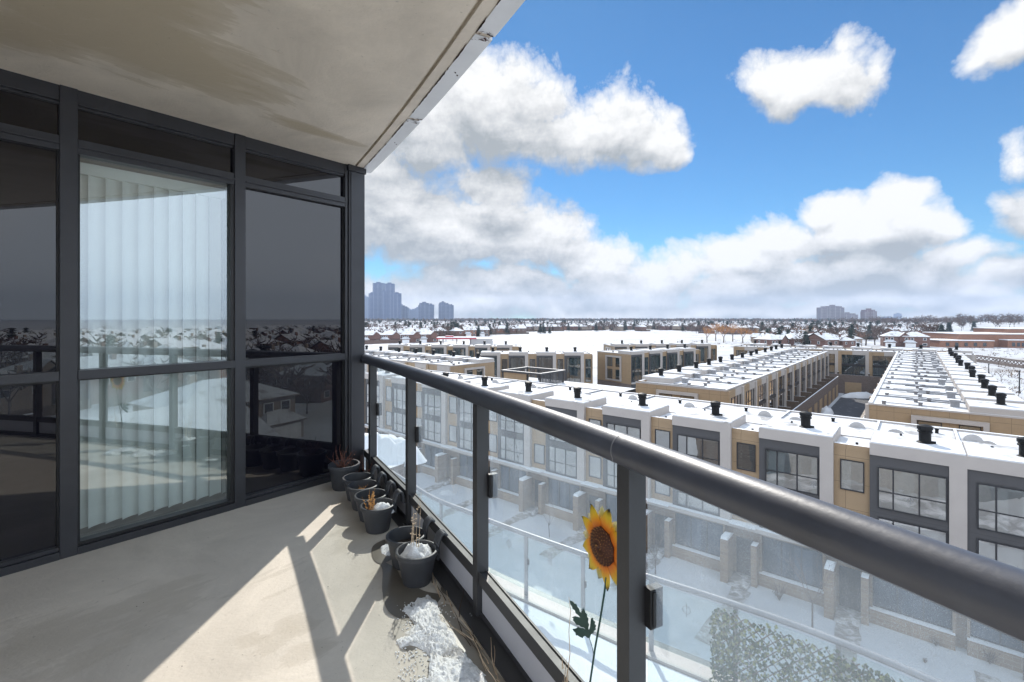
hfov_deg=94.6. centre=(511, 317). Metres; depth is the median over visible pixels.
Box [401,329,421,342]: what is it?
house
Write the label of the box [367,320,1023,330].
distant houses
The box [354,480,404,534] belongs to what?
planter
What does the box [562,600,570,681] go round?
dry stalk
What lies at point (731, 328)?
house
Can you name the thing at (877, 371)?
rear window
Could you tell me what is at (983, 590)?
railing
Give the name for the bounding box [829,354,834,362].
rear window
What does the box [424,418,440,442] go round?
window
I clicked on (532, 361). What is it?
window
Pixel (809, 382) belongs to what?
townhouse
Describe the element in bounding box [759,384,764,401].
rear window
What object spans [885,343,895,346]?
garage door
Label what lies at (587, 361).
window
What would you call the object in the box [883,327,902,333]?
house
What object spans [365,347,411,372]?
townhouse
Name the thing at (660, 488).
window
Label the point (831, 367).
rear window
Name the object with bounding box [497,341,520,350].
townhouse
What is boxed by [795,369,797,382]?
rear window
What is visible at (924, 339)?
window
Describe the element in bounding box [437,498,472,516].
path
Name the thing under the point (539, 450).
window
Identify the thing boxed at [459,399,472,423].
window
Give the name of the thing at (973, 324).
conifer
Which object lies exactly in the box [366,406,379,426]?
window
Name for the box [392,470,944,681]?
terrace railing
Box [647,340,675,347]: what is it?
townhouse
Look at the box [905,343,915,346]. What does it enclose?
garage door
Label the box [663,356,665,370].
window
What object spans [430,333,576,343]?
road
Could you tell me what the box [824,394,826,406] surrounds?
garage door
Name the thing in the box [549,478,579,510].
ground window
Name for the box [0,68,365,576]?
window wall
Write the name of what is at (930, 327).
bare tree
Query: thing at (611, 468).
window
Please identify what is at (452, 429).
window
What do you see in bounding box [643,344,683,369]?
townhouse
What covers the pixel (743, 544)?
door
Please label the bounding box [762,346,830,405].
townhouse
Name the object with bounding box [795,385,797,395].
rear window
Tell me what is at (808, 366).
rear window
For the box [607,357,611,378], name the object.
end window
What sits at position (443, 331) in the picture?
bare tree
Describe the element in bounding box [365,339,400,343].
noise wall
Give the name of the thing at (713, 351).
window
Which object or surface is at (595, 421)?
window
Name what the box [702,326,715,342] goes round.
willow tree
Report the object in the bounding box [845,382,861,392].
garage door
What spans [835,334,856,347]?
house
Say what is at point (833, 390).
garage door
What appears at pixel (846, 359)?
rear window
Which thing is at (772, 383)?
rear window
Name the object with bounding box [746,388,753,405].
rear window
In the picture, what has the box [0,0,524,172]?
ceiling
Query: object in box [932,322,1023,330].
hill
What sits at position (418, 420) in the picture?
window
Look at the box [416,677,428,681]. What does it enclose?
snow
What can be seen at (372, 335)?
house
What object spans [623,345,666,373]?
townhouse
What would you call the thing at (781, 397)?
rear window
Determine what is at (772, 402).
rear window
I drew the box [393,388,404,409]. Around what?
window
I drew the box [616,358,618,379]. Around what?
end window
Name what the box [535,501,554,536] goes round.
sapling
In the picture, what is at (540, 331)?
conifer
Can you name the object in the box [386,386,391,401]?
window
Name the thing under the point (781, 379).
rear window
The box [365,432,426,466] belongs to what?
snow mound
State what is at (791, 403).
townhouse
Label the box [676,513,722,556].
ground window
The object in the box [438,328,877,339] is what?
garden fences
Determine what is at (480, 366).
townhouse
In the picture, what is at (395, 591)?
wet patch
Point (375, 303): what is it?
tower block
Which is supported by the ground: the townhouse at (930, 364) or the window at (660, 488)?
the townhouse at (930, 364)
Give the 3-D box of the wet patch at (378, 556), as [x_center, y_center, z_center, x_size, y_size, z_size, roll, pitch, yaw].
[-0.761,1.396,2.832,0.156,0.001,0.294,0,0,-18]
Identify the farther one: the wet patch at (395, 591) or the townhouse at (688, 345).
the townhouse at (688, 345)
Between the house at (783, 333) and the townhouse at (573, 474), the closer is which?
the townhouse at (573, 474)
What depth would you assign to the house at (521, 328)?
498.25 m
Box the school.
[923,327,1023,347]
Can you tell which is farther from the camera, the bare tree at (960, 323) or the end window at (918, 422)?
the bare tree at (960, 323)
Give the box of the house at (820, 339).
[806,332,839,346]
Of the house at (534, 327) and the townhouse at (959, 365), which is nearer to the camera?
the townhouse at (959, 365)
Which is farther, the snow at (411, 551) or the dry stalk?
the snow at (411, 551)
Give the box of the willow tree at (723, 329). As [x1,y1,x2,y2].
[716,324,733,342]
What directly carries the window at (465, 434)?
in the townhouse at (464, 450)
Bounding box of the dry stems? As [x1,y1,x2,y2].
[431,573,499,681]
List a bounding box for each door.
[535,479,542,505]
[589,495,599,512]
[655,513,667,546]
[737,536,752,575]
[819,398,821,412]
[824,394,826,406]
[832,387,834,400]
[839,565,860,611]
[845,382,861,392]
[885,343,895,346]
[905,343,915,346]
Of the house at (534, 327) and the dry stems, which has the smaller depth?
the dry stems
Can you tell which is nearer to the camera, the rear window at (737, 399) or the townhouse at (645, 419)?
the townhouse at (645, 419)
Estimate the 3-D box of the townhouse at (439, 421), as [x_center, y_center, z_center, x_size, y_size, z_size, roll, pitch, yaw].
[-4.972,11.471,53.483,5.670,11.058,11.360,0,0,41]
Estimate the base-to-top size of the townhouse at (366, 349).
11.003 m
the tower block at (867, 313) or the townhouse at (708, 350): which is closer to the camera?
the townhouse at (708, 350)
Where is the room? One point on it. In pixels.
(120, 521)
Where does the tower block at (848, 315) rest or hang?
on the ground
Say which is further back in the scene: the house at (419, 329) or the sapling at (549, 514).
the house at (419, 329)
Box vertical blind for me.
[80,162,225,528]
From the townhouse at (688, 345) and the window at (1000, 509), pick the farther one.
the townhouse at (688, 345)
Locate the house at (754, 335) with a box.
[750,331,768,342]
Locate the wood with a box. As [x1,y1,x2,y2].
[829,313,1023,327]
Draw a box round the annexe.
[365,433,404,477]
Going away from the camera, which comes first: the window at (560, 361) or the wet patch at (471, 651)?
the wet patch at (471, 651)
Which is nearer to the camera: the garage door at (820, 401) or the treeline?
the garage door at (820, 401)
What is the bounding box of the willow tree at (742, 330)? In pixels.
[736,326,750,342]
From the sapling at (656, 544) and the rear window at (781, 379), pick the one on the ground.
the sapling at (656, 544)
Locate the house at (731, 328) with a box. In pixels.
[722,325,738,333]
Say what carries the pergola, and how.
on the amenity building
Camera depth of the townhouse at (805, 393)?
81.57 m
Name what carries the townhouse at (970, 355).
on the ground
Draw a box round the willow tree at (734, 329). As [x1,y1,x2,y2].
[724,324,738,341]
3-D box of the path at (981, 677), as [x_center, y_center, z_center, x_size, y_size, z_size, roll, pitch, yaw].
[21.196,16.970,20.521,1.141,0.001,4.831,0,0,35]
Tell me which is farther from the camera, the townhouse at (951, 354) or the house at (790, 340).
the house at (790, 340)
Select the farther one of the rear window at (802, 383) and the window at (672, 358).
the window at (672, 358)
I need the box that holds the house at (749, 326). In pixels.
[739,324,756,332]
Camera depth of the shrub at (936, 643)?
24.41 m
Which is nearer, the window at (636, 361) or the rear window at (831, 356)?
the window at (636, 361)
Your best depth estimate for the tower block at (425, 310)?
2098.80 m
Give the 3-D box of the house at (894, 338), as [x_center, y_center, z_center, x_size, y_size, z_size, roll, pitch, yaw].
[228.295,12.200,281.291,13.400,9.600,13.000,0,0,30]
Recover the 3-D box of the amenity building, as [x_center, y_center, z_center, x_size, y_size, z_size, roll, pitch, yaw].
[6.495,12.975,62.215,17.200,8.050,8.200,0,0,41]
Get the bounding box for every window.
[366,384,379,402]
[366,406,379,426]
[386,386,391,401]
[386,411,391,425]
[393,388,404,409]
[393,412,404,432]
[416,391,421,406]
[416,417,421,425]
[424,393,440,416]
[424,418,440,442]
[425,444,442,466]
[433,349,443,353]
[449,396,456,413]
[449,425,456,442]
[454,349,464,355]
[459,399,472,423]
[459,426,472,450]
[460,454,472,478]
[476,349,486,356]
[477,369,481,375]
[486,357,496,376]
[489,410,496,421]
[489,433,496,452]
[500,415,523,434]
[500,435,523,463]
[501,465,525,493]
[502,359,506,377]
[510,357,524,371]
[530,359,534,377]
[534,443,544,464]
[538,357,551,378]
[549,435,571,444]
[549,445,576,477]
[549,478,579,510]
[558,359,562,369]
[566,357,579,381]
[585,359,590,381]
[589,418,600,425]
[589,455,600,478]
[606,423,640,438]
[606,459,616,488]
[606,494,616,521]
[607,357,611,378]
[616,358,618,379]
[632,356,641,380]
[644,357,647,374]
[651,355,659,373]
[655,429,669,448]
[655,481,669,496]
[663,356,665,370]
[668,354,676,369]
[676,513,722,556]
[677,434,718,464]
[677,490,718,514]
[680,355,682,366]
[681,396,693,398]
[685,353,693,366]
[698,348,707,362]
[711,349,715,360]
[731,394,740,404]
[736,350,754,355]
[737,442,755,471]
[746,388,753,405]
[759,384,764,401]
[762,536,822,589]
[765,448,817,495]
[770,379,774,395]
[770,398,774,407]
[779,375,783,390]
[779,393,783,405]
[787,372,791,386]
[787,388,791,400]
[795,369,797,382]
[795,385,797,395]
[801,366,804,378]
[801,381,804,391]
[807,364,809,375]
[817,360,819,370]
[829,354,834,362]
[829,365,834,373]
[840,458,863,492]
[842,354,864,364]
[842,365,864,375]
[873,356,892,365]
[873,367,885,376]
[873,576,951,629]
[878,467,946,521]
[878,517,946,542]
[905,338,926,345]
[917,420,941,426]
[959,425,980,430]
[970,619,1023,652]
[977,483,1023,537]
[977,538,1023,569]
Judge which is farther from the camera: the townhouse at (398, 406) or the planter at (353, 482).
the townhouse at (398, 406)
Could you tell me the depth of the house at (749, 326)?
501.79 m
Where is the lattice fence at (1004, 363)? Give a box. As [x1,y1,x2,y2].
[976,355,1023,367]
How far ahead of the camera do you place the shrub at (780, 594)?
28.41 m
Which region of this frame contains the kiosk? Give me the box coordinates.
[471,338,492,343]
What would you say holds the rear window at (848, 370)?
in the townhouse at (853, 368)
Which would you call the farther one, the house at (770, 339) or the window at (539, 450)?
the house at (770, 339)
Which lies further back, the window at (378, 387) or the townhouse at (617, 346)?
the townhouse at (617, 346)
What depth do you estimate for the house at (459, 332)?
398.80 m
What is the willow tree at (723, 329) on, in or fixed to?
on the ground
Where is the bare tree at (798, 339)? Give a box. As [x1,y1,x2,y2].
[791,334,804,344]
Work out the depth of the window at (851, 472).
27.11 m
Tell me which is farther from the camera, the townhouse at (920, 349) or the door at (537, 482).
the townhouse at (920, 349)
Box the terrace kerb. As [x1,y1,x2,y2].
[489,568,756,681]
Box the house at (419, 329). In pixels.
[415,327,429,332]
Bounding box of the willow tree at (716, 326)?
[709,321,721,340]
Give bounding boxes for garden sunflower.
[570,504,616,681]
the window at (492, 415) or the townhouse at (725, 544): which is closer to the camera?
the townhouse at (725, 544)
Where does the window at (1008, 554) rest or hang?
in the townhouse at (995, 496)
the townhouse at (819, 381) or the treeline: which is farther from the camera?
the treeline
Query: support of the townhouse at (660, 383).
on the ground
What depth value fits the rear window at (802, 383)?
81.63 m
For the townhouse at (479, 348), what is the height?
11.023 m
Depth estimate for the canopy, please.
272.12 m
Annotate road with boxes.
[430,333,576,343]
[831,393,868,417]
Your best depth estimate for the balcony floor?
2.29 m
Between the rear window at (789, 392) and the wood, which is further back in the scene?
the wood
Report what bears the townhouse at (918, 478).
on the ground
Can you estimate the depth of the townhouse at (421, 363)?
82.05 m
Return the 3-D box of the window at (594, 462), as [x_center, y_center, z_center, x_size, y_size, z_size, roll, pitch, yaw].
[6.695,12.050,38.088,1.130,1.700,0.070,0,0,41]
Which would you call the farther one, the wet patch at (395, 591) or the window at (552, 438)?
the window at (552, 438)
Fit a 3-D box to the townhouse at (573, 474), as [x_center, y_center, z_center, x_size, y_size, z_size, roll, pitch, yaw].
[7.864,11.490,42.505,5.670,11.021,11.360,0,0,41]
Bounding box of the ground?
[368,319,1023,681]
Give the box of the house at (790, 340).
[786,332,808,345]
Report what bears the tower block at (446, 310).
on the ground
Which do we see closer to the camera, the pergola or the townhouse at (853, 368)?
the pergola
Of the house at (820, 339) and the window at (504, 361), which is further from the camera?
the house at (820, 339)
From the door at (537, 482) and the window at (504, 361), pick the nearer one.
the door at (537, 482)
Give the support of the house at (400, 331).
on the ground
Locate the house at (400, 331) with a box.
[396,328,410,338]
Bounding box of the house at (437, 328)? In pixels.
[432,327,445,335]
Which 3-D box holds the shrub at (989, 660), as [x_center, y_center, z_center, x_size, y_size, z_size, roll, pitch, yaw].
[23.504,16.643,23.153,0.706,0.726,0.674,0,0,-44]
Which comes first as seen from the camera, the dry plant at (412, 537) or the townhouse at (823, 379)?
the dry plant at (412, 537)
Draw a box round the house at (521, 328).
[514,325,525,331]
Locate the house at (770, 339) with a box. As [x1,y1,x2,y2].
[754,332,788,344]
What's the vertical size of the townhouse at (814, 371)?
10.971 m
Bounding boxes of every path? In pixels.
[416,484,442,495]
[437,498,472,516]
[489,513,529,536]
[539,533,585,558]
[609,557,660,591]
[694,586,750,644]
[826,622,861,681]
[974,670,1000,681]
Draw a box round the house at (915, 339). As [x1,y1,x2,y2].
[902,331,929,346]
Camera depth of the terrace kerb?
6.65 m
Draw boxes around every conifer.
[537,324,542,333]
[776,327,782,334]
[801,331,809,344]
[847,328,855,339]
[936,324,946,331]
[946,322,953,331]
[970,321,975,330]
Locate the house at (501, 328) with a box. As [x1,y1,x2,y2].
[494,325,505,332]
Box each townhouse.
[365,345,379,351]
[365,346,393,354]
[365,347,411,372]
[365,370,452,434]
[377,348,429,371]
[387,350,449,363]
[388,341,409,351]
[389,373,481,472]
[405,351,470,369]
[410,341,431,353]
[421,372,517,485]
[426,353,494,376]
[431,341,453,355]
[453,341,475,356]
[454,376,556,498]
[475,341,496,356]
[480,347,508,377]
[495,381,602,516]
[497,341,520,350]
[509,347,536,377]
[535,347,563,378]
[543,387,654,533]
[561,347,592,383]
[597,346,648,392]
[600,393,710,560]
[603,340,634,349]
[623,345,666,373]
[629,340,655,348]
[635,368,743,404]
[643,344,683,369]
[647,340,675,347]
[655,344,700,366]
[663,364,756,405]
[668,340,695,347]
[670,401,790,590]
[681,361,767,407]
[689,340,716,362]
[693,358,777,408]
[706,356,799,410]
[718,354,806,410]
[729,352,812,412]
[733,340,766,355]
[738,351,817,412]
[746,349,822,412]
[753,348,826,407]
[757,341,790,350]
[757,410,880,629]
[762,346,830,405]
[767,345,834,402]
[773,344,838,398]
[783,341,815,350]
[809,342,842,377]
[837,343,871,393]
[863,369,998,417]
[864,374,1005,417]
[865,392,1023,435]
[868,344,902,393]
[869,420,983,650]
[870,385,1023,403]
[874,379,1014,395]
[883,366,991,378]
[886,362,986,372]
[888,359,981,368]
[889,357,977,365]
[890,355,973,363]
[892,353,970,360]
[893,351,967,358]
[894,348,962,354]
[894,349,964,356]
[902,345,936,352]
[936,345,976,363]
[955,428,1023,673]
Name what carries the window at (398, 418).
in the townhouse at (398, 406)
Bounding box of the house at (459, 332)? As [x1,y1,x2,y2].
[448,327,463,335]
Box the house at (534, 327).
[531,323,542,329]
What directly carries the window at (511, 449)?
in the townhouse at (521, 460)
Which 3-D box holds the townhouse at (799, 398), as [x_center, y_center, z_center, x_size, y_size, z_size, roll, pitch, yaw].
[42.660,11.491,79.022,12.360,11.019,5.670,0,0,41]
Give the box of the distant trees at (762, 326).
[365,319,1023,340]
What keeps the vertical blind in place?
attached to the window wall at (292, 364)
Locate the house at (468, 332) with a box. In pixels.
[461,326,476,336]
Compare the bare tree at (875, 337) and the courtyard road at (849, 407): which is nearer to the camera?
the courtyard road at (849, 407)
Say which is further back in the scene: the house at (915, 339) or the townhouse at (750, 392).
the house at (915, 339)
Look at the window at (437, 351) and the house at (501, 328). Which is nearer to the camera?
the window at (437, 351)
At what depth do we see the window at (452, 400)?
49.07 m
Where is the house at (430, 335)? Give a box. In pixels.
[419,329,438,342]
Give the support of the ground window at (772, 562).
in the townhouse at (823, 457)
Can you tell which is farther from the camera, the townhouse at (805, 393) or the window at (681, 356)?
the window at (681, 356)
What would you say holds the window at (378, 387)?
in the townhouse at (384, 398)
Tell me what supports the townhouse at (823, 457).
on the ground
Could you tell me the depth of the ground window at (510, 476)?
44.07 m
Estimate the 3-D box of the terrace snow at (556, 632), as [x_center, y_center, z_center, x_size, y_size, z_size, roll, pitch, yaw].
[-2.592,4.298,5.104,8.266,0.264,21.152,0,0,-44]
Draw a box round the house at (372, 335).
[365,329,380,340]
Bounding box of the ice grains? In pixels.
[395,602,452,680]
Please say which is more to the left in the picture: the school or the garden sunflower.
the garden sunflower
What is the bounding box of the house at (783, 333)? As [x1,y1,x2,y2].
[772,330,790,334]
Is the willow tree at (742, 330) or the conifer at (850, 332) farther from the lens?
the willow tree at (742, 330)
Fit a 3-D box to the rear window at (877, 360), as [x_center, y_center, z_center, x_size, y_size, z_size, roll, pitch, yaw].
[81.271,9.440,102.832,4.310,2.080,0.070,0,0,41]
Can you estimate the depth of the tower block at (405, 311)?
2348.80 m
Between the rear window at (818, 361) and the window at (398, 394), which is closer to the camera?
the window at (398, 394)
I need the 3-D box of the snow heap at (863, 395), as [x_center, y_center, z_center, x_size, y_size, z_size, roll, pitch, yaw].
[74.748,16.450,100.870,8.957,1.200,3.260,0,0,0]
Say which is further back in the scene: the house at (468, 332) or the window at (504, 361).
the house at (468, 332)
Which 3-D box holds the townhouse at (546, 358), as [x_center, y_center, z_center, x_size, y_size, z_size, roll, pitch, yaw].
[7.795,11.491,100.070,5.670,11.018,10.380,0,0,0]
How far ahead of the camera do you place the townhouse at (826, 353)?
102.84 m
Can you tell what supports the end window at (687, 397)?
in the townhouse at (660, 383)
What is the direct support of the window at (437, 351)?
in the townhouse at (441, 348)
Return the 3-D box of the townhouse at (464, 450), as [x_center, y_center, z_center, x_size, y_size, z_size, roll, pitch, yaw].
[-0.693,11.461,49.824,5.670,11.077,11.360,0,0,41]
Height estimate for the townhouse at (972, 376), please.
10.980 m
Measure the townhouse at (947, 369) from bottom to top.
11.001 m
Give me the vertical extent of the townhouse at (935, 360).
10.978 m
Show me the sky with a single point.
(648, 159)
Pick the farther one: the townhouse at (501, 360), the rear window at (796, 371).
the townhouse at (501, 360)
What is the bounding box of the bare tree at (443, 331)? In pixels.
[439,329,450,335]
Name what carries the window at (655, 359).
in the townhouse at (657, 358)
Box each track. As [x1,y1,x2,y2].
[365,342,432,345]
[548,334,702,346]
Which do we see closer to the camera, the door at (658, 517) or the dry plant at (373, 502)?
the dry plant at (373, 502)
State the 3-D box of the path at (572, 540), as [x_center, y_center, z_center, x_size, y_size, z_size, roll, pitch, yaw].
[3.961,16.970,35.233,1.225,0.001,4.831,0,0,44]
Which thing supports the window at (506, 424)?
in the townhouse at (521, 460)
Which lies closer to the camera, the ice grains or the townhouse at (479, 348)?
the ice grains
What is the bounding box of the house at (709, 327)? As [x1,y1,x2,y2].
[703,324,718,333]
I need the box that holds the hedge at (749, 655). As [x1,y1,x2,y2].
[709,608,902,681]
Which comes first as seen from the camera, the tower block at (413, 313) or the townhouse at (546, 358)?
the townhouse at (546, 358)
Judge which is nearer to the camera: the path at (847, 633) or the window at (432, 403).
the path at (847, 633)
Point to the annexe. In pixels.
(398, 468)
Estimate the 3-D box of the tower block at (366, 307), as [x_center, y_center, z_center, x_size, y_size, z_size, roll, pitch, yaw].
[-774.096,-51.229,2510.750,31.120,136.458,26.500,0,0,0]
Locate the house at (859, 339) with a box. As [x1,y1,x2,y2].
[842,332,862,345]
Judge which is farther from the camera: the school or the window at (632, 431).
the school
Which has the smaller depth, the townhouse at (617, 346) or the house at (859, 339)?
the townhouse at (617, 346)
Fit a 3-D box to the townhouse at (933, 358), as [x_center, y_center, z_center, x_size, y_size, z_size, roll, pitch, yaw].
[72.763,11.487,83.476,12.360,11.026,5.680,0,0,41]
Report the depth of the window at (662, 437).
34.43 m
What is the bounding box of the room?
[60,159,244,559]
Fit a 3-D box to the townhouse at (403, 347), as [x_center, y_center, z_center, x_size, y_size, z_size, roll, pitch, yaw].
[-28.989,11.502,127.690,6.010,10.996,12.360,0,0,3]
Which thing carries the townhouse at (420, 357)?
on the ground
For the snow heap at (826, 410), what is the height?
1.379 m
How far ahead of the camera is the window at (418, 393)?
52.65 m
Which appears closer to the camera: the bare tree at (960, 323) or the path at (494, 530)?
the path at (494, 530)
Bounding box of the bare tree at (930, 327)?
[921,321,939,331]
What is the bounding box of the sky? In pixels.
[365,0,1023,318]
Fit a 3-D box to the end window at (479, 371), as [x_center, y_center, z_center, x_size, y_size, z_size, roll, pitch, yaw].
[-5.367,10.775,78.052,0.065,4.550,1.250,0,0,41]
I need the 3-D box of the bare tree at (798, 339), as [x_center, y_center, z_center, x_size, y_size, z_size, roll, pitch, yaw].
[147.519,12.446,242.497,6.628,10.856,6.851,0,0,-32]
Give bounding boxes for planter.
[342,464,386,510]
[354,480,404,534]
[386,515,447,587]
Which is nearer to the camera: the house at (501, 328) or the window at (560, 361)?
the window at (560, 361)
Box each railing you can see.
[361,354,1023,681]
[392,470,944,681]
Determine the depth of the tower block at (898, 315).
2900.00 m
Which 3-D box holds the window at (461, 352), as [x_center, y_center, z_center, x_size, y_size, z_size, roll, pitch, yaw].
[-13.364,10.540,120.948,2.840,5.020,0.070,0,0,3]
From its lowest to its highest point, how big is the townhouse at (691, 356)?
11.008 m
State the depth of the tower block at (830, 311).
1899.40 m
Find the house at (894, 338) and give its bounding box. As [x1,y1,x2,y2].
[879,330,908,346]
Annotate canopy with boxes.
[436,335,476,343]
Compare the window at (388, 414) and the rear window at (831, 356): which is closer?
the window at (388, 414)
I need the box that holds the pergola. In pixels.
[501,367,565,383]
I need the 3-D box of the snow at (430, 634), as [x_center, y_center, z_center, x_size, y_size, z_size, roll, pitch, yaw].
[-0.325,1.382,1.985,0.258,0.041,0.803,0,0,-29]
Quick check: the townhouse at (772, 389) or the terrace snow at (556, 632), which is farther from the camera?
the townhouse at (772, 389)
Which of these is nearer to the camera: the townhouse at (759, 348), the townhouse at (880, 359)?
the townhouse at (880, 359)
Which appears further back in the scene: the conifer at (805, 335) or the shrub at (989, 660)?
the conifer at (805, 335)
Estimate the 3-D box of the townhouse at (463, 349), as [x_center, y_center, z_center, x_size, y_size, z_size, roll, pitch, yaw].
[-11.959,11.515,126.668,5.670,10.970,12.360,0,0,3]
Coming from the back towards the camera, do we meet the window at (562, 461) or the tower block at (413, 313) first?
the tower block at (413, 313)
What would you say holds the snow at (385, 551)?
on the balcony floor
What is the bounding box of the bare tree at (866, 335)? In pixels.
[856,330,875,345]
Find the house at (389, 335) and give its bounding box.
[380,329,400,340]
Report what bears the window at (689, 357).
in the townhouse at (691, 356)
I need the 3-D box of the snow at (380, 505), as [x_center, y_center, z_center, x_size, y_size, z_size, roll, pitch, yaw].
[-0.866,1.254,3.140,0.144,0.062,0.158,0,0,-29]
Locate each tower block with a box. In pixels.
[365,295,368,318]
[368,282,384,318]
[382,283,401,318]
[402,304,408,318]
[409,307,417,318]
[418,302,433,319]
[438,301,453,318]
[816,305,843,319]
[844,312,857,318]
[860,308,876,318]
[893,313,901,318]
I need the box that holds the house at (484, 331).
[476,325,489,335]
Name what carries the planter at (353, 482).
on the balcony floor
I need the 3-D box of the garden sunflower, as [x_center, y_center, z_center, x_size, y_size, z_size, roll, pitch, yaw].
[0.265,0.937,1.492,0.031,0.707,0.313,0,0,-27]
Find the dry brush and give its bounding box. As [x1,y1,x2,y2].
[546,332,1023,398]
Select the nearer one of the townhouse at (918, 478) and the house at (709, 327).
the townhouse at (918, 478)
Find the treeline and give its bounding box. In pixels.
[365,318,1022,322]
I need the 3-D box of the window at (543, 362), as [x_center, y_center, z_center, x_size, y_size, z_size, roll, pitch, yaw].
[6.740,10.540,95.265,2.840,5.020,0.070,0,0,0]
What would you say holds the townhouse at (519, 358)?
on the ground
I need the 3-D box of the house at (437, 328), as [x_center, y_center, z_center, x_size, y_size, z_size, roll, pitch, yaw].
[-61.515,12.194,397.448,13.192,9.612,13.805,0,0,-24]
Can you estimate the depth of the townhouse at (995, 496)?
23.34 m
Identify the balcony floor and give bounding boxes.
[0,482,502,681]
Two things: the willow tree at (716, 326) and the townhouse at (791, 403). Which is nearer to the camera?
the townhouse at (791, 403)
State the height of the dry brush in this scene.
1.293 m
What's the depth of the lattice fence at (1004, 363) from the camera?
168.57 m
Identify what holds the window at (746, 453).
in the townhouse at (725, 544)
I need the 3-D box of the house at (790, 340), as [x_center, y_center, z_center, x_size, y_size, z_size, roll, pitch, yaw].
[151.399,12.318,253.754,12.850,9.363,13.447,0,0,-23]
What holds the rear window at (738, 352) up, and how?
in the townhouse at (744, 348)
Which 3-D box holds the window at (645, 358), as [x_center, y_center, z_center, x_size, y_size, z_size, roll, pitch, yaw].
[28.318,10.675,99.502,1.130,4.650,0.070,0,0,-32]
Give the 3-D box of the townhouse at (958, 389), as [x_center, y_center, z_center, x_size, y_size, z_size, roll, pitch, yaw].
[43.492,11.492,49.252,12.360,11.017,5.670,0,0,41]
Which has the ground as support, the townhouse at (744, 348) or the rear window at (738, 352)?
the townhouse at (744, 348)
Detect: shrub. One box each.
[772,583,785,600]
[931,635,940,645]
[982,647,998,663]
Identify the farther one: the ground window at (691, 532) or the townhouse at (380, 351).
the townhouse at (380, 351)
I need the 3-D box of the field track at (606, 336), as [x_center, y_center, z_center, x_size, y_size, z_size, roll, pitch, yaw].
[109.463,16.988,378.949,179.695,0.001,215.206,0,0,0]
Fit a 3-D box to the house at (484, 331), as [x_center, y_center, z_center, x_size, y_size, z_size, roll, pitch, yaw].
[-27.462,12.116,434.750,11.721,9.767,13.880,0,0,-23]
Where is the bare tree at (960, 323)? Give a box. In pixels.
[956,319,966,330]
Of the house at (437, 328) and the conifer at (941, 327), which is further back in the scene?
the house at (437, 328)
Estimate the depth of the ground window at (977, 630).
23.50 m
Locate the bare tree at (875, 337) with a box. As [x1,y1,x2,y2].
[870,330,881,344]
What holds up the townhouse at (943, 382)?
on the ground
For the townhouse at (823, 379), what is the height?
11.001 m
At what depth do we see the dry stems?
2.03 m
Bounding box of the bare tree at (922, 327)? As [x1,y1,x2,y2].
[917,322,936,331]
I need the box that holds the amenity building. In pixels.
[529,377,635,392]
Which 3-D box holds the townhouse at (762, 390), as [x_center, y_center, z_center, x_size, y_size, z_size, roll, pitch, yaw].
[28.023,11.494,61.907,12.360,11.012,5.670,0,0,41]
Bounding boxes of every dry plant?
[328,448,354,467]
[349,454,373,472]
[362,489,374,509]
[410,499,420,546]
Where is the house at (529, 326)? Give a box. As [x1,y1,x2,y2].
[521,323,531,329]
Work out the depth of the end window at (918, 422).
38.53 m
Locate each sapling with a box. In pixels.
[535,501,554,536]
[646,519,668,574]
[779,548,843,627]
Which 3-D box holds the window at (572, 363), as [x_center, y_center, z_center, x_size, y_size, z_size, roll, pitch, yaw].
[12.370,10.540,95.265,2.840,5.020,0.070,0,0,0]
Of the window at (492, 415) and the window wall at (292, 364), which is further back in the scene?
the window at (492, 415)
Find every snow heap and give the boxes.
[821,406,833,414]
[840,392,871,398]
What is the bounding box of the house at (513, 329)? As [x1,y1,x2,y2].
[508,325,516,332]
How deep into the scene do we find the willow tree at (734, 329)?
335.84 m
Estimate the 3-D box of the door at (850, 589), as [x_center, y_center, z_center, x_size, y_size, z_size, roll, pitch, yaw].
[19.561,15.650,27.327,1.000,2.300,0.095,0,0,41]
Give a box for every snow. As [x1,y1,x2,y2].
[373,502,394,512]
[381,544,389,555]
[396,595,486,681]
[400,542,432,558]
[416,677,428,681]
[512,597,700,681]
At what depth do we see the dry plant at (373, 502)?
3.09 m
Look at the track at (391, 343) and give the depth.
310.56 m
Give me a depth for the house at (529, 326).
581.45 m
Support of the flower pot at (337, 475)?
on the balcony floor
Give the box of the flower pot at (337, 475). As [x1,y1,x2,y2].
[328,459,359,491]
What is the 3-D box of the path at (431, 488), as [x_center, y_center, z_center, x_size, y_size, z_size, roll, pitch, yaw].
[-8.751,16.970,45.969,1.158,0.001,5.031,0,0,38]
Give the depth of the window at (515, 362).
95.26 m
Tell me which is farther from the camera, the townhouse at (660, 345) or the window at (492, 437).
the townhouse at (660, 345)
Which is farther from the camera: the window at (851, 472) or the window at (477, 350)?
the window at (477, 350)
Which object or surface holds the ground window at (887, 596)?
in the townhouse at (918, 478)
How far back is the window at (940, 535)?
24.98 m
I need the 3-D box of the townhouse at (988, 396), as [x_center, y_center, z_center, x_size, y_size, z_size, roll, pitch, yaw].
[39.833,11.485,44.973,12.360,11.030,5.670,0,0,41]
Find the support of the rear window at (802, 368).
in the townhouse at (805, 393)
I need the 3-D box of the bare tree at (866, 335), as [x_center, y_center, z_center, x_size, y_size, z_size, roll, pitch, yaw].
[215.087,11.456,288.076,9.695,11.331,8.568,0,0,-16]
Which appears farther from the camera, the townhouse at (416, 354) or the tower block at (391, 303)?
the tower block at (391, 303)
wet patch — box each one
[371,539,390,562]
[379,562,440,620]
[392,603,504,681]

